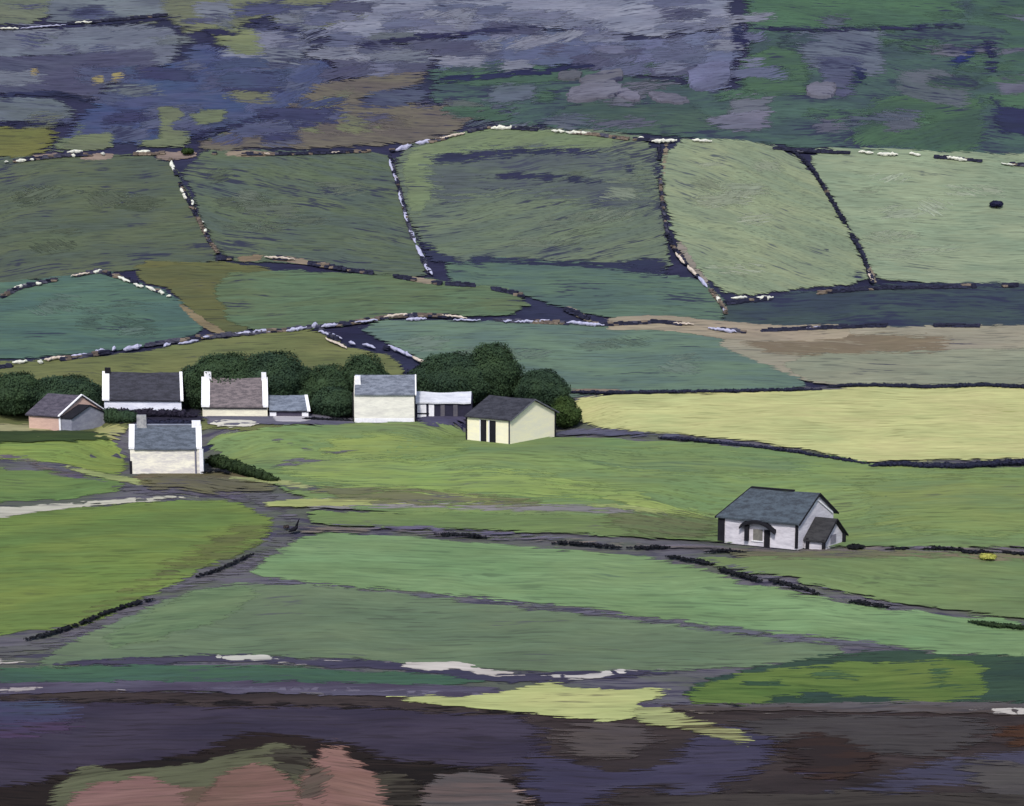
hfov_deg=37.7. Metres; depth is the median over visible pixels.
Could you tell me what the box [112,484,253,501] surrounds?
track
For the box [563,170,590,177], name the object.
rough grass
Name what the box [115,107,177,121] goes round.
heath patch
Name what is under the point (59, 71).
limestone terrace
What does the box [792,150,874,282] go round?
dry stone wall
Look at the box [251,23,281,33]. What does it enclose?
heath patch
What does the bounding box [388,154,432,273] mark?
dry stone wall
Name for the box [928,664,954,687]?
grass bank
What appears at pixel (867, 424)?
hay field
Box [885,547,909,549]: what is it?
hedge
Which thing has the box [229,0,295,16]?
heath patch
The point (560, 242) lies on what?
rough grass
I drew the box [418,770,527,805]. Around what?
grey bank
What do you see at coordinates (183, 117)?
heath patch
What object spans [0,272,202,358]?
pasture
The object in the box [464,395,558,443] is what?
cream house
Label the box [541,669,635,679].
shingle bank
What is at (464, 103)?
heath patch
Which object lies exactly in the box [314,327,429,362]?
dry stone wall
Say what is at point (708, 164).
rough grass
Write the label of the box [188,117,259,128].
heath patch
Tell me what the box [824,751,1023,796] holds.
heather slope
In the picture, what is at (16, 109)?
limestone terrace
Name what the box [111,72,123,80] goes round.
heath patch
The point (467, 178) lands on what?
pasture hollow
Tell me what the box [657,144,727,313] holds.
dry stone wall
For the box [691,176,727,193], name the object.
rough grass
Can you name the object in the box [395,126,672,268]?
pasture
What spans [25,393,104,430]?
pink cottage
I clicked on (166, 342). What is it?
dry stone wall
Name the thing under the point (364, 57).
heath patch
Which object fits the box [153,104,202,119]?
heath patch
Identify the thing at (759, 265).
rough grass
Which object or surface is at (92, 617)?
hedge
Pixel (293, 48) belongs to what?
heath patch
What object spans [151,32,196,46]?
heath patch
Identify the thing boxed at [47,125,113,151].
moor
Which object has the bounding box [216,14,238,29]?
heath patch
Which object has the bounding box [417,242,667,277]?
peat hollow
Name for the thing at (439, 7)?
heath patch
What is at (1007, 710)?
shingle bank
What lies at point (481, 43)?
heath patch
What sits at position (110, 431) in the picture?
dry grass
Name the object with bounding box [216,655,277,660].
shingle bank
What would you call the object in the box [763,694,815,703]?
grass bank
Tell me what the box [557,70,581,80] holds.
rock outcrop
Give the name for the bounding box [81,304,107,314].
rough grass
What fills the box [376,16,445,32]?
heath patch
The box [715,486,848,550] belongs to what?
porch house
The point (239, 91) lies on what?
heath patch
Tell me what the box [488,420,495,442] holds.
door
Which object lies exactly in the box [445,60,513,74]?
heath patch
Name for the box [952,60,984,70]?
heath patch
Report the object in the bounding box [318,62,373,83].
heath patch
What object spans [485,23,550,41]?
heath patch
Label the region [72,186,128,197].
rough grass
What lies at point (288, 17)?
heath patch
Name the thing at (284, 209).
rough grass
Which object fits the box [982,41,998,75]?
peat hollow
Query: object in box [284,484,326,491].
track
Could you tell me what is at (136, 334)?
rough grass
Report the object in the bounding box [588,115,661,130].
heath patch
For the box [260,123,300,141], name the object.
heath patch
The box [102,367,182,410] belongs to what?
long cottage
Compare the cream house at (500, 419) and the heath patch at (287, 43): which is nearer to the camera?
the cream house at (500, 419)
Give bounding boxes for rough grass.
[0,430,112,442]
[11,184,49,201]
[12,192,45,206]
[23,187,63,201]
[24,305,77,315]
[29,239,76,253]
[39,293,80,308]
[50,226,79,234]
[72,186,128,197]
[74,315,101,330]
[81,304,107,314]
[83,190,128,208]
[105,312,138,327]
[107,299,161,310]
[110,326,159,335]
[114,194,165,209]
[115,201,154,211]
[119,326,144,337]
[123,320,160,333]
[137,476,242,494]
[142,474,276,494]
[207,168,233,183]
[215,194,267,211]
[219,219,287,229]
[232,189,267,204]
[235,197,274,207]
[236,200,302,218]
[243,221,283,233]
[281,212,330,226]
[314,182,366,195]
[398,333,449,351]
[455,347,519,357]
[510,236,559,247]
[512,348,552,359]
[539,216,570,229]
[549,238,588,246]
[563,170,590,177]
[564,227,599,237]
[565,212,624,224]
[574,335,628,350]
[588,207,633,221]
[597,336,651,348]
[599,174,639,183]
[599,187,641,202]
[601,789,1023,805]
[657,360,701,374]
[666,352,703,361]
[689,190,752,208]
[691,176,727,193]
[697,161,725,169]
[697,191,754,207]
[705,263,765,274]
[717,182,769,197]
[722,189,771,195]
[736,212,773,225]
[746,158,787,174]
[854,186,882,192]
[856,231,896,244]
[860,250,922,259]
[870,173,910,183]
[873,229,919,241]
[877,205,925,223]
[905,244,963,254]
[917,197,952,215]
[946,184,1004,198]
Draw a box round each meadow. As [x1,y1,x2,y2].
[0,438,128,474]
[0,467,123,502]
[0,499,273,635]
[36,582,843,671]
[102,586,260,648]
[207,421,1023,547]
[250,532,1023,656]
[275,454,650,501]
[306,510,716,538]
[308,429,468,461]
[310,485,539,507]
[570,447,821,478]
[594,509,717,538]
[694,550,1023,617]
[842,468,1023,538]
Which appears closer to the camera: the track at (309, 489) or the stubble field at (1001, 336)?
the track at (309, 489)
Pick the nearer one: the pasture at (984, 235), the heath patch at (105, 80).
the pasture at (984, 235)
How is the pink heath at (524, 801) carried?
on the grey bank at (468, 789)
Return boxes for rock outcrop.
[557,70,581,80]
[566,81,622,102]
[579,68,622,83]
[617,88,640,102]
[648,91,689,104]
[687,61,730,91]
[806,81,836,98]
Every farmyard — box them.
[101,403,205,424]
[204,413,354,424]
[416,416,465,426]
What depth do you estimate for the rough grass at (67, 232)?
267.10 m
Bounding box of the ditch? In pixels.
[42,653,678,683]
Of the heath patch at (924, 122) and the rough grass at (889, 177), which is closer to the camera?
the rough grass at (889, 177)
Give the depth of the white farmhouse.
191.65 m
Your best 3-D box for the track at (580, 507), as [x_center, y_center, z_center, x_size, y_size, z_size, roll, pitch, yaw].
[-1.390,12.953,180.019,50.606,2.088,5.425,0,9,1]
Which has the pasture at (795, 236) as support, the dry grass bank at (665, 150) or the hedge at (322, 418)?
the dry grass bank at (665, 150)
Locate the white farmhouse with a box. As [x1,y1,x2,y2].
[129,415,203,473]
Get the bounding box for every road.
[0,679,662,707]
[664,700,1023,714]
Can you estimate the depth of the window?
169.90 m
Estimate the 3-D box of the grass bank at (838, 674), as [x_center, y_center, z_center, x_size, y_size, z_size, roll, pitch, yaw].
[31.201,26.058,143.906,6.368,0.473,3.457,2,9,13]
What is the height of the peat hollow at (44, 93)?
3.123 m
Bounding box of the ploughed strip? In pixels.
[746,332,952,356]
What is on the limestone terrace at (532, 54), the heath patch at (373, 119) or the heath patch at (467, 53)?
the heath patch at (467, 53)
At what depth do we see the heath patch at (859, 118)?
296.60 m
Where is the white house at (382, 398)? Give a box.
[352,374,415,422]
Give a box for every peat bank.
[0,696,570,720]
[0,731,544,805]
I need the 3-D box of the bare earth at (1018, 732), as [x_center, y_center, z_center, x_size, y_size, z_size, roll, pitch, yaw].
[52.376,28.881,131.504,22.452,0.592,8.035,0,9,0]
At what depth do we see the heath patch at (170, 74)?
313.35 m
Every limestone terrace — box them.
[0,23,180,65]
[0,48,159,99]
[0,96,74,122]
[191,0,237,24]
[218,29,315,58]
[260,127,305,147]
[275,11,326,30]
[325,0,733,45]
[328,43,437,75]
[348,85,436,108]
[435,28,604,70]
[585,31,747,91]
[790,27,887,76]
[817,54,863,98]
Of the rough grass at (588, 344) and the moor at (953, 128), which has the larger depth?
the moor at (953, 128)
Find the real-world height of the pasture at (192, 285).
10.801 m
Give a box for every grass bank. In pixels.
[0,662,484,685]
[33,153,57,158]
[80,153,113,159]
[156,151,196,159]
[179,304,223,332]
[226,151,265,156]
[237,254,263,260]
[274,256,307,264]
[413,277,433,283]
[571,388,624,393]
[606,315,849,341]
[662,143,668,173]
[676,242,707,283]
[682,657,989,705]
[684,650,1023,703]
[739,679,788,685]
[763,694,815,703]
[805,667,862,680]
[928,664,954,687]
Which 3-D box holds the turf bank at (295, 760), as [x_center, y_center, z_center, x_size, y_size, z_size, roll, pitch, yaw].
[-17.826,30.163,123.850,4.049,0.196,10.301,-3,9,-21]
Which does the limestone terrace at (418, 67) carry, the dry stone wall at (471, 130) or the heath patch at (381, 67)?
the heath patch at (381, 67)
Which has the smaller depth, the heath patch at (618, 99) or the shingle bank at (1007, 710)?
the shingle bank at (1007, 710)
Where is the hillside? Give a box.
[0,0,1023,706]
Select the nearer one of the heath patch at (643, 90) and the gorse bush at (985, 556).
the gorse bush at (985, 556)
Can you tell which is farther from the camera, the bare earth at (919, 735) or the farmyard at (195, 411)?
the farmyard at (195, 411)
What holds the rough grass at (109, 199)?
on the pasture at (113, 238)
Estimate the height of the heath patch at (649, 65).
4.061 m
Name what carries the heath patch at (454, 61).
on the moor at (553, 76)
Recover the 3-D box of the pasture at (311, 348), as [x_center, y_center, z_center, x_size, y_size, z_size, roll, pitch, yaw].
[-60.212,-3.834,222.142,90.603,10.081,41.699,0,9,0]
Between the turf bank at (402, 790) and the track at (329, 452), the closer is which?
the turf bank at (402, 790)
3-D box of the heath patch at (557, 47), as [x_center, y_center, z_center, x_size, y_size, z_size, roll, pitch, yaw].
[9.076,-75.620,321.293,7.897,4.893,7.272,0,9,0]
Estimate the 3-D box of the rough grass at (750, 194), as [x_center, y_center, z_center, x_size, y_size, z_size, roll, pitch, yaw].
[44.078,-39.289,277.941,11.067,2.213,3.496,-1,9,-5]
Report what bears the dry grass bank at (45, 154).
on the pasture at (113, 238)
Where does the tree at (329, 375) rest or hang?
on the hillside
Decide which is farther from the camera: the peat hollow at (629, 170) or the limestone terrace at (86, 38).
the limestone terrace at (86, 38)
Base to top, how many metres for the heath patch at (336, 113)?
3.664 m
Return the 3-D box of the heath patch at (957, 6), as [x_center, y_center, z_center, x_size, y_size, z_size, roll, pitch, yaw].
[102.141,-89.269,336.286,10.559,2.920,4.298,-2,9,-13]
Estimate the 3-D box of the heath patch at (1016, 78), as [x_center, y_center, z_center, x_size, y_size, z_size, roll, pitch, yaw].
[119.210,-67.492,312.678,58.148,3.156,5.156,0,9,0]
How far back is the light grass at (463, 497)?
183.09 m
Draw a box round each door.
[480,419,485,441]
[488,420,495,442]
[764,529,769,546]
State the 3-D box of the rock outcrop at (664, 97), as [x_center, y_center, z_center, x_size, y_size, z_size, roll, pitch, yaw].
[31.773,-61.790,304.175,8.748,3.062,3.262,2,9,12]
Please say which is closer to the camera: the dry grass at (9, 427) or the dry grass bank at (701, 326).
the dry grass at (9, 427)
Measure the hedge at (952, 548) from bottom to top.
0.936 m
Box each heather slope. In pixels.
[0,697,552,786]
[0,701,83,726]
[0,718,84,737]
[60,40,332,145]
[208,47,328,115]
[507,724,786,805]
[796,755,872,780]
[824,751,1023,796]
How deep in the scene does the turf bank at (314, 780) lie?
121.14 m
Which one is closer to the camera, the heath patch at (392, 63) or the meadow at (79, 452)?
the meadow at (79, 452)
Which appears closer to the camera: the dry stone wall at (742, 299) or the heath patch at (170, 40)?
the dry stone wall at (742, 299)
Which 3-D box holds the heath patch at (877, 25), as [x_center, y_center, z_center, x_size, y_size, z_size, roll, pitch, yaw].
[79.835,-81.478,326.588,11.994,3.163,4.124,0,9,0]
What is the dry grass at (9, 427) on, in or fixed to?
on the rough grass at (35, 435)
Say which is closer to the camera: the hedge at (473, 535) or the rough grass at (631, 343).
the hedge at (473, 535)
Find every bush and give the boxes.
[181,147,193,153]
[297,379,316,409]
[308,385,352,417]
[550,395,581,428]
[846,543,865,549]
[979,553,996,559]
[989,200,1002,207]
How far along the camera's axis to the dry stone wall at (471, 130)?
296.23 m
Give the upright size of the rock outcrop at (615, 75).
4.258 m
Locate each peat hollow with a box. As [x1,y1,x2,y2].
[0,14,180,29]
[0,120,63,126]
[1,91,87,101]
[192,112,279,140]
[200,22,257,35]
[354,25,579,46]
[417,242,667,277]
[429,147,607,163]
[435,63,594,83]
[480,171,602,183]
[623,163,634,173]
[625,257,670,275]
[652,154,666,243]
[727,26,749,94]
[753,23,962,33]
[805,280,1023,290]
[850,62,866,85]
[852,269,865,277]
[950,45,978,64]
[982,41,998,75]
[989,96,1023,134]
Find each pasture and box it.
[0,154,216,281]
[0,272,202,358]
[0,329,404,430]
[133,261,271,332]
[180,149,427,275]
[213,269,530,329]
[362,319,804,397]
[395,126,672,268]
[401,129,616,214]
[445,257,724,320]
[659,138,867,295]
[722,282,1023,327]
[810,147,1023,283]
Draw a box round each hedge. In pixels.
[23,598,153,640]
[102,407,136,423]
[118,407,197,417]
[146,418,191,425]
[195,553,254,576]
[201,469,231,473]
[204,454,280,480]
[302,416,352,420]
[434,532,486,537]
[551,540,622,548]
[571,386,821,394]
[626,544,670,548]
[658,436,869,463]
[665,555,714,563]
[704,548,746,552]
[717,567,762,581]
[768,579,820,594]
[827,382,1023,388]
[848,599,890,607]
[868,458,1023,468]
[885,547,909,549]
[923,545,992,553]
[967,620,1023,629]
[1002,550,1023,555]
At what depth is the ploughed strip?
236.05 m
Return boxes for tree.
[0,370,45,414]
[23,373,103,413]
[180,363,199,407]
[182,350,252,409]
[240,348,311,395]
[303,363,353,398]
[342,352,389,392]
[405,350,493,406]
[469,341,525,400]
[510,368,570,405]
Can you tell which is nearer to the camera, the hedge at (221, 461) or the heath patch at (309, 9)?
the hedge at (221, 461)
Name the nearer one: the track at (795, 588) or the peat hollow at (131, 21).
the track at (795, 588)
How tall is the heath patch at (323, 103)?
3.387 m
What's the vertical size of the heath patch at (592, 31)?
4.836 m
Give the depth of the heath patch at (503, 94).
308.55 m
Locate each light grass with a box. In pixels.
[60,465,142,483]
[228,477,312,487]
[263,498,422,506]
[422,493,500,502]
[546,484,708,518]
[587,503,671,515]
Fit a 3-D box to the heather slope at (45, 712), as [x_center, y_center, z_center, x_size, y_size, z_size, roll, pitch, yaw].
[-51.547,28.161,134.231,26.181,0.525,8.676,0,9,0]
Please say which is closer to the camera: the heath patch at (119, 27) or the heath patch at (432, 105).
the heath patch at (432, 105)
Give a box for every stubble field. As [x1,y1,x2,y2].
[719,324,1023,386]
[783,348,1023,384]
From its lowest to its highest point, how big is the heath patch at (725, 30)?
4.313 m
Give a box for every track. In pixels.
[0,454,106,481]
[0,484,298,659]
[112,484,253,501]
[264,437,355,453]
[266,580,890,647]
[272,457,324,467]
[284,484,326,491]
[301,525,1023,553]
[307,497,664,514]
[333,524,562,539]
[556,428,768,447]
[665,553,901,608]
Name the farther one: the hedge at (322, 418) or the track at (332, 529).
the hedge at (322, 418)
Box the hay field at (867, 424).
[575,386,1023,461]
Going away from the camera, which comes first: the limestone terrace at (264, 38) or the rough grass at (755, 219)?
the rough grass at (755, 219)
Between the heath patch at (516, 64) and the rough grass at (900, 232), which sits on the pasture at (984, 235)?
the rough grass at (900, 232)
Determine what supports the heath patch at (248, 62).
on the heather slope at (178, 92)
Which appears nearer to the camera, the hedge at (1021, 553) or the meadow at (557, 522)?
the hedge at (1021, 553)
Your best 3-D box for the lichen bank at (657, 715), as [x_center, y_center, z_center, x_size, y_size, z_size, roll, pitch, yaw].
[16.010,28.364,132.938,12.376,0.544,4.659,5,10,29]
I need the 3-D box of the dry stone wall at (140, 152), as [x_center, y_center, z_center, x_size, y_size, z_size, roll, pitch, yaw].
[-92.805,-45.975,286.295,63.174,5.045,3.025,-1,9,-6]
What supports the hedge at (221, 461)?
on the meadow at (703, 495)
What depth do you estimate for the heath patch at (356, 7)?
335.87 m
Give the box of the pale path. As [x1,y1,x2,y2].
[0,496,191,517]
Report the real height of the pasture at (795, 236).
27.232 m
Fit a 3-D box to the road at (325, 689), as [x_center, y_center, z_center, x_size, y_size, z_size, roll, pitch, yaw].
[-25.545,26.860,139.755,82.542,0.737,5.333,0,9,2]
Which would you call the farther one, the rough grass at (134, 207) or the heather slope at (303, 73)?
the heather slope at (303, 73)
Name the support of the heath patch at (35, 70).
on the heath patch at (10, 78)
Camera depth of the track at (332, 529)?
169.16 m
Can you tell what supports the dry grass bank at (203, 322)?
on the pasture at (192, 285)
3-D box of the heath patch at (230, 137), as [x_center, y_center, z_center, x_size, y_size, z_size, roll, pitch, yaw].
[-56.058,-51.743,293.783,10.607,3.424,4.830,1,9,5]
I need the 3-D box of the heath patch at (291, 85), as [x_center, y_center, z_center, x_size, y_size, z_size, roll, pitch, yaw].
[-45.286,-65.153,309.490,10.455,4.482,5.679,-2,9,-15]
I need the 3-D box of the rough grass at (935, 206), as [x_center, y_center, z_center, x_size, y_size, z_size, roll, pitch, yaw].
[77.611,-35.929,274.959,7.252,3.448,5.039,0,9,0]
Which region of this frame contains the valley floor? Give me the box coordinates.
[0,383,1023,704]
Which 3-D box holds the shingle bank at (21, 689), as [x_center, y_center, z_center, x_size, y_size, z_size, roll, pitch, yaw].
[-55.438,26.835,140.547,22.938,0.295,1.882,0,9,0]
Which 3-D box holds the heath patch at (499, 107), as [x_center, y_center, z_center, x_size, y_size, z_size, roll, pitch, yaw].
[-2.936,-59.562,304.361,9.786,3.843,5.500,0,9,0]
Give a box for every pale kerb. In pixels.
[210,420,258,427]
[274,415,310,421]
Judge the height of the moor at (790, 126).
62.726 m
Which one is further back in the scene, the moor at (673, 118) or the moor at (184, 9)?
the moor at (184, 9)
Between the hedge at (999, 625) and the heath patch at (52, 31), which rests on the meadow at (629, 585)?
the hedge at (999, 625)
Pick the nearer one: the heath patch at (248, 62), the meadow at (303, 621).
the meadow at (303, 621)
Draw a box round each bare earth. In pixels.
[132,472,257,482]
[547,722,666,758]
[725,713,997,757]
[729,549,1023,561]
[773,732,884,779]
[953,756,1023,797]
[991,725,1023,746]
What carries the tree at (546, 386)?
on the valley floor
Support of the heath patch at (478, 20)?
on the heath patch at (508, 35)
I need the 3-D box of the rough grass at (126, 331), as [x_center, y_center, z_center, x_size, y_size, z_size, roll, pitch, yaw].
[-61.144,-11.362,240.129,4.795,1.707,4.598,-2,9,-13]
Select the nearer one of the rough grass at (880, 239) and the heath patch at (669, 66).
the rough grass at (880, 239)
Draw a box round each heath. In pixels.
[0,690,1023,805]
[66,776,191,805]
[71,786,301,805]
[195,762,301,805]
[293,738,392,805]
[513,790,534,805]
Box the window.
[751,529,762,541]
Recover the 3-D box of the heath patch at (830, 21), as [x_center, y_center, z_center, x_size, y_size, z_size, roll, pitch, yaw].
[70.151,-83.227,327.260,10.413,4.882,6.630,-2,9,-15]
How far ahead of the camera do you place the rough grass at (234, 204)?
277.42 m
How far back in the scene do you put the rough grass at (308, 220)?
273.58 m
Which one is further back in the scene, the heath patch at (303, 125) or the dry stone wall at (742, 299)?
the heath patch at (303, 125)
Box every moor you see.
[0,0,50,25]
[0,125,59,157]
[43,0,169,22]
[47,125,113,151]
[58,134,114,150]
[137,129,190,147]
[139,117,190,146]
[155,105,184,120]
[159,0,343,32]
[188,109,226,124]
[297,86,386,135]
[425,0,1023,154]
[437,63,567,85]
[547,100,720,135]
[735,43,812,95]
[744,0,967,28]
[844,94,988,152]
[967,0,1023,73]
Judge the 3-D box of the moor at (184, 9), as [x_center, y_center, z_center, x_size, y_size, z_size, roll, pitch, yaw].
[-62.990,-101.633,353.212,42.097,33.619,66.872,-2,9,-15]
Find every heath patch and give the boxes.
[0,69,47,87]
[4,3,49,10]
[7,21,72,35]
[15,32,48,48]
[23,111,64,129]
[27,35,57,46]
[27,115,77,123]
[29,68,38,75]
[69,6,113,19]
[72,65,126,80]
[73,72,124,84]
[80,63,140,81]
[87,44,116,53]
[89,89,124,104]
[92,75,103,82]
[95,65,139,73]
[99,81,161,96]
[101,22,152,30]
[101,111,146,124]
[104,124,153,142]
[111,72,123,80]
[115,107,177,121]
[130,15,156,23]
[133,64,201,81]
[137,117,211,132]
[141,103,193,116]
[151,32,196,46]
[151,125,215,136]
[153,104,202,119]
[159,111,195,120]
[174,14,251,27]
[175,58,211,74]
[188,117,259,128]
[200,72,481,150]
[203,130,244,146]
[207,56,270,71]
[211,25,265,54]
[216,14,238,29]
[222,80,286,92]
[222,87,277,98]
[225,121,301,137]
[226,118,272,129]
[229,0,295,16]
[229,87,275,104]
[232,119,291,135]
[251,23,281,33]
[252,59,318,71]
[252,67,294,77]
[253,47,303,64]
[253,106,338,123]
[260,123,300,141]
[265,10,303,22]
[267,2,329,13]
[267,46,308,63]
[269,21,305,38]
[270,37,320,46]
[270,78,311,96]
[275,120,318,129]
[285,111,351,123]
[289,96,348,108]
[295,7,325,19]
[298,25,346,40]
[299,11,338,25]
[302,10,364,25]
[303,47,360,59]
[310,106,343,113]
[311,44,370,61]
[314,120,352,136]
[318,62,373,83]
[322,0,377,13]
[322,31,365,46]
[354,37,399,53]
[357,46,432,63]
[357,112,394,122]
[364,60,411,70]
[367,62,399,78]
[369,29,431,43]
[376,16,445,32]
[386,13,420,30]
[400,36,482,55]
[410,99,452,109]
[413,21,483,35]
[419,7,476,19]
[424,2,481,13]
[425,37,449,51]
[425,45,502,59]
[428,54,490,68]
[439,100,484,119]
[441,106,515,121]
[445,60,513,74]
[450,14,476,29]
[454,39,498,48]
[461,119,538,127]
[471,1,512,18]
[472,17,517,27]
[476,36,505,51]
[477,101,520,115]
[481,21,543,35]
[481,83,540,104]
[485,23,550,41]
[498,59,539,71]
[499,9,574,21]
[506,28,588,52]
[510,17,564,25]
[530,89,559,103]
[538,43,568,58]
[541,112,596,130]
[555,18,605,29]
[562,22,607,37]
[568,52,634,70]
[573,28,613,45]
[585,30,629,42]
[588,43,646,58]
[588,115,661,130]
[589,45,630,53]
[592,58,656,76]
[601,95,646,102]
[603,88,646,106]
[610,56,644,66]
[617,62,661,75]
[622,78,680,90]
[626,85,664,94]
[643,0,712,10]
[644,61,711,76]
[648,58,704,73]
[651,60,687,76]
[654,19,716,32]
[659,6,697,21]
[662,32,685,44]
[677,9,711,19]
[699,30,770,46]
[701,16,732,28]
[703,11,776,30]
[703,39,749,52]
[706,110,774,131]
[713,88,767,100]
[714,21,745,38]
[724,88,776,113]
[730,64,789,80]
[738,57,764,66]
[762,66,800,81]
[778,29,825,47]
[800,108,871,121]
[812,118,848,135]
[815,14,849,28]
[831,113,854,125]
[833,109,902,125]
[857,23,900,34]
[876,108,923,118]
[880,39,947,48]
[883,113,921,132]
[894,68,976,107]
[898,38,936,53]
[912,112,935,123]
[922,10,969,20]
[924,74,989,90]
[926,42,992,56]
[951,1,975,9]
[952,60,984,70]
[953,61,1016,74]
[965,51,991,65]
[976,91,1023,105]
[978,73,1023,84]
[986,48,1023,56]
[989,93,1023,108]
[991,74,1023,94]
[1006,14,1023,21]
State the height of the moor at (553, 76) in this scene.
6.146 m
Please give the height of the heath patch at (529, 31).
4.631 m
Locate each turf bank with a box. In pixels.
[47,742,310,805]
[263,745,313,779]
[296,756,334,803]
[371,771,426,805]
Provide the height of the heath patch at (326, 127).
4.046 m
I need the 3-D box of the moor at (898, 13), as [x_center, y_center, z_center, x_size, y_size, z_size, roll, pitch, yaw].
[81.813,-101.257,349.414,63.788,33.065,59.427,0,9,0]
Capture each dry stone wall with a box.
[0,13,167,29]
[0,268,170,297]
[0,322,316,368]
[4,149,193,162]
[168,157,219,252]
[211,149,370,155]
[217,255,442,284]
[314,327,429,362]
[315,312,746,333]
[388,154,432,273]
[389,124,629,151]
[445,281,590,319]
[633,136,1023,166]
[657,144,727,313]
[725,282,1018,304]
[760,323,980,331]
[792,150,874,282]
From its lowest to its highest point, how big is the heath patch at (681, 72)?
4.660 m
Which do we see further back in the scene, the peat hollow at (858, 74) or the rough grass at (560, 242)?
the peat hollow at (858, 74)
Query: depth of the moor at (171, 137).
293.88 m
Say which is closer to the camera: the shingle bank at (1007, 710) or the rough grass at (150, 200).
the shingle bank at (1007, 710)
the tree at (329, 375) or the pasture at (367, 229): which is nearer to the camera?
the tree at (329, 375)
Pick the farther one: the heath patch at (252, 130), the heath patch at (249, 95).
the heath patch at (249, 95)
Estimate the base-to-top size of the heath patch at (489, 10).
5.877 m
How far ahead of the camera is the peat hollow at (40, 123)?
297.08 m
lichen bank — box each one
[386,682,670,721]
[633,707,754,742]
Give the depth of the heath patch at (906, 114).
298.59 m
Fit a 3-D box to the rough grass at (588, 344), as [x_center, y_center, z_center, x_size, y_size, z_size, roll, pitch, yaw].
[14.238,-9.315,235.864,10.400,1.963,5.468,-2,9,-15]
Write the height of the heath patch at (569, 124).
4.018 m
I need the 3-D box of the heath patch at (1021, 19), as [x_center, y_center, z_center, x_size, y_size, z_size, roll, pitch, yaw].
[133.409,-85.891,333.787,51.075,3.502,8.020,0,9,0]
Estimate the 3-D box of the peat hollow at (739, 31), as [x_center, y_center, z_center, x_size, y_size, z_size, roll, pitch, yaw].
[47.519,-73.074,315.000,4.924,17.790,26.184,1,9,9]
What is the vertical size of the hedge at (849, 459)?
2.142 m
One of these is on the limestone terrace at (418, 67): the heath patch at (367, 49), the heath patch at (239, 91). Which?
the heath patch at (367, 49)
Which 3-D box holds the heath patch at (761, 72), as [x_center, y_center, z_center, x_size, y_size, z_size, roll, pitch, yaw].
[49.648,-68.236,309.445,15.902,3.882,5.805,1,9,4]
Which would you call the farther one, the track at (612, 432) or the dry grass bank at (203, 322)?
the dry grass bank at (203, 322)
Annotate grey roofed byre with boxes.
[267,395,309,415]
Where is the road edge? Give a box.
[188,686,486,694]
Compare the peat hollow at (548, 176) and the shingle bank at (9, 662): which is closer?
the shingle bank at (9, 662)
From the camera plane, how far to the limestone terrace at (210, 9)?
334.62 m
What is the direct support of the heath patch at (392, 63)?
on the heath patch at (351, 72)
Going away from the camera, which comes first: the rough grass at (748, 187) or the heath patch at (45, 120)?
the rough grass at (748, 187)
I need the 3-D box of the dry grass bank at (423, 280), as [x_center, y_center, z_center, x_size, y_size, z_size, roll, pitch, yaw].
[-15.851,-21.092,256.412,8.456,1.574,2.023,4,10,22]
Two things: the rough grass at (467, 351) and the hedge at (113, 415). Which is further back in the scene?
the rough grass at (467, 351)
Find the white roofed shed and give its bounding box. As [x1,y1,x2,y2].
[416,391,472,419]
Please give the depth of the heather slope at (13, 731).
132.37 m
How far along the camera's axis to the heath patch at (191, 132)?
295.89 m
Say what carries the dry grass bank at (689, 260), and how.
on the pasture at (795, 236)
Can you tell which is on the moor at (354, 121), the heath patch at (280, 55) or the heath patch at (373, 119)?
the heath patch at (373, 119)
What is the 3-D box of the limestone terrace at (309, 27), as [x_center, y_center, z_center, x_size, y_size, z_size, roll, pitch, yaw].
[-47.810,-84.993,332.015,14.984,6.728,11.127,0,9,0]
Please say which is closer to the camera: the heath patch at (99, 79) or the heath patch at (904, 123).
the heath patch at (904, 123)
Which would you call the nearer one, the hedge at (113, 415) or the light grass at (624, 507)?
the light grass at (624, 507)
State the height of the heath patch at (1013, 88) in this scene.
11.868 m
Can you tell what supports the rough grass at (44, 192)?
on the pasture at (113, 238)
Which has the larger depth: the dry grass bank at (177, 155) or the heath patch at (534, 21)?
the heath patch at (534, 21)
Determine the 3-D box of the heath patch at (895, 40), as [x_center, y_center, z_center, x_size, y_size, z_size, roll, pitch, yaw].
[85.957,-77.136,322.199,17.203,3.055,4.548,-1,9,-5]
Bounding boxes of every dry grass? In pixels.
[0,423,51,430]
[94,424,126,439]
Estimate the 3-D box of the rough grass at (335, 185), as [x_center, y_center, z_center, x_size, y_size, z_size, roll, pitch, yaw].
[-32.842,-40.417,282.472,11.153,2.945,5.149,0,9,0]
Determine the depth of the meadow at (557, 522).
175.88 m
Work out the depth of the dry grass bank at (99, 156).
287.60 m
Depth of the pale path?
180.63 m
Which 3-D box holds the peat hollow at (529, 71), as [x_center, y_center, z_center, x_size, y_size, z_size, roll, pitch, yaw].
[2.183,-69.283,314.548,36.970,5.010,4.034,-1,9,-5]
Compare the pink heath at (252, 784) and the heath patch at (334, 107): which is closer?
the pink heath at (252, 784)
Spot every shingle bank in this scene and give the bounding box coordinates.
[0,659,23,663]
[0,687,42,691]
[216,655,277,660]
[401,661,520,676]
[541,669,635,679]
[991,708,1023,713]
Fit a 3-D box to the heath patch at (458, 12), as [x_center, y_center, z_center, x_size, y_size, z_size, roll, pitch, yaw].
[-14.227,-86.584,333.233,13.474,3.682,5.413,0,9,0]
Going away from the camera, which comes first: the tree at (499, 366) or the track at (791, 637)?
the track at (791, 637)
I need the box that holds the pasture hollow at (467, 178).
[418,143,658,216]
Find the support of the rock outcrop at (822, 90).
on the hillside
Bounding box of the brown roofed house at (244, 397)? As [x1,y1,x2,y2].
[201,371,267,417]
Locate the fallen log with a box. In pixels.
[288,518,299,531]

